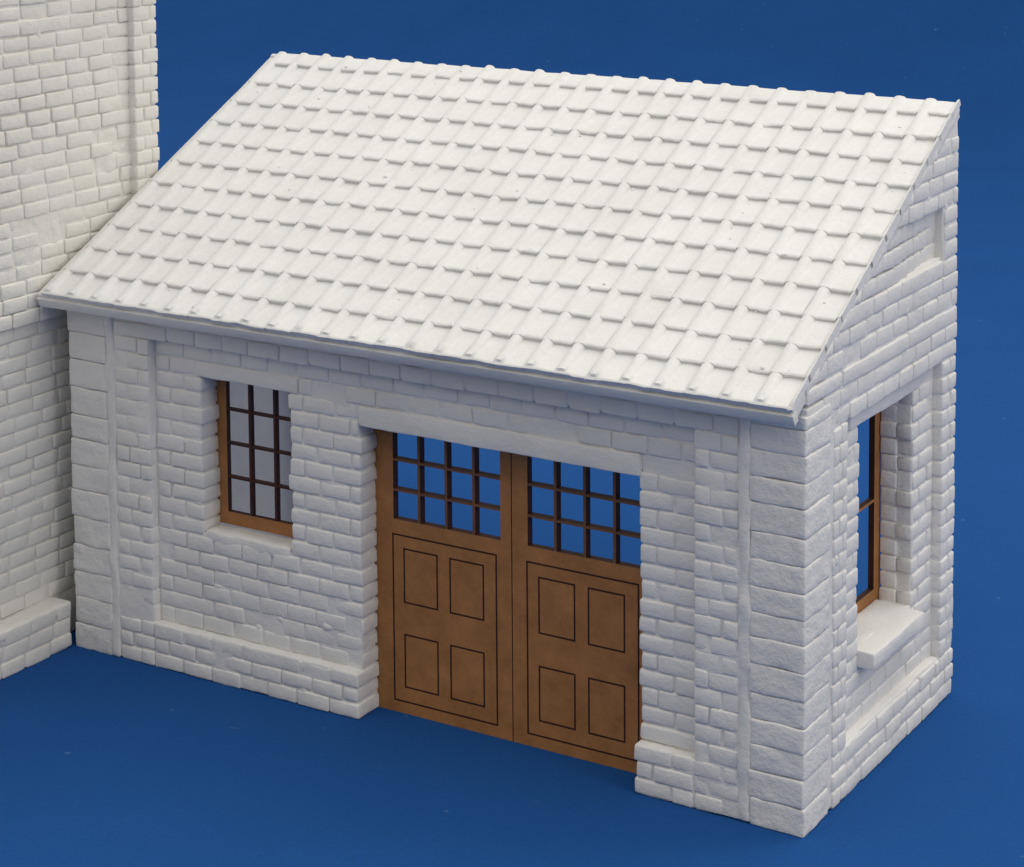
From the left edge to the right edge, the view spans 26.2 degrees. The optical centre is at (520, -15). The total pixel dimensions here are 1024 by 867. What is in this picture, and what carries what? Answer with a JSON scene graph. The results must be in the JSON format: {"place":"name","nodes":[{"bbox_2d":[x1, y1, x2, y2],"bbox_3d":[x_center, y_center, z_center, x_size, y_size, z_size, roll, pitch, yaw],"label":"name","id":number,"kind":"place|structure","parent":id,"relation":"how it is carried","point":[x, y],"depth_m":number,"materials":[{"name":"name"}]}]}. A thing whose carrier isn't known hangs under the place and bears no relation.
{"place":"outdoors","nodes":[
{"label":"outdoors","id":0,"kind":"place"},
{"bbox_2d":[0,0,159,678],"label":"brick building","id":1,"kind":"structure","parent":0,"point":[79,148],"depth_m":6.62,"materials":[{"name":"white brick"}]},
{"bbox_2d":[0,0,1023,866],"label":"ground","id":2,"kind":"structure","parent":0,"point":[106,760],"depth_m":6.32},
{"bbox_2d":[37,51,960,837],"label":"brick shed","id":3,"kind":"structure","parent":2,"relation":"on","point":[293,295],"depth_m":6.07,"materials":[{"name":"white brick"}]},
{"bbox_2d":[215,380,293,537],"bbox_3d":[-0.743,1.341,6.374,0.350,0.482,0.017,3,6,31],"label":"window","id":4,"kind":"structure","parent":3,"relation":"in","point":[250,520],"depth_m":6.41,"materials":[{"name":"brown wood"}]},
{"bbox_2d":[373,429,513,740],"bbox_3d":[-0.211,1.614,6.076,0.452,0.860,0.024,3,6,31],"label":"door","id":5,"kind":"structure","parent":3,"relation":"in","point":[444,628],"depth_m":6.07,"materials":[{"name":"brown wood"}]},
{"bbox_2d":[512,453,643,773],"bbox_3d":[0.174,1.633,5.840,0.445,0.860,0.024,3,6,31],"label":"door","id":6,"kind":"structure","parent":3,"relation":"in","point":[577,653],"depth_m":5.85,"materials":[{"name":"brown wood"}]},
{"bbox_2d":[856,412,880,613],"bbox_3d":[0.884,1.410,5.929,0.017,0.640,0.395,3,6,31],"label":"window","id":7,"kind":"structure","parent":3,"relation":"in","point":[871,593],"depth_m":6.07,"materials":[{"name":"brown wood"}]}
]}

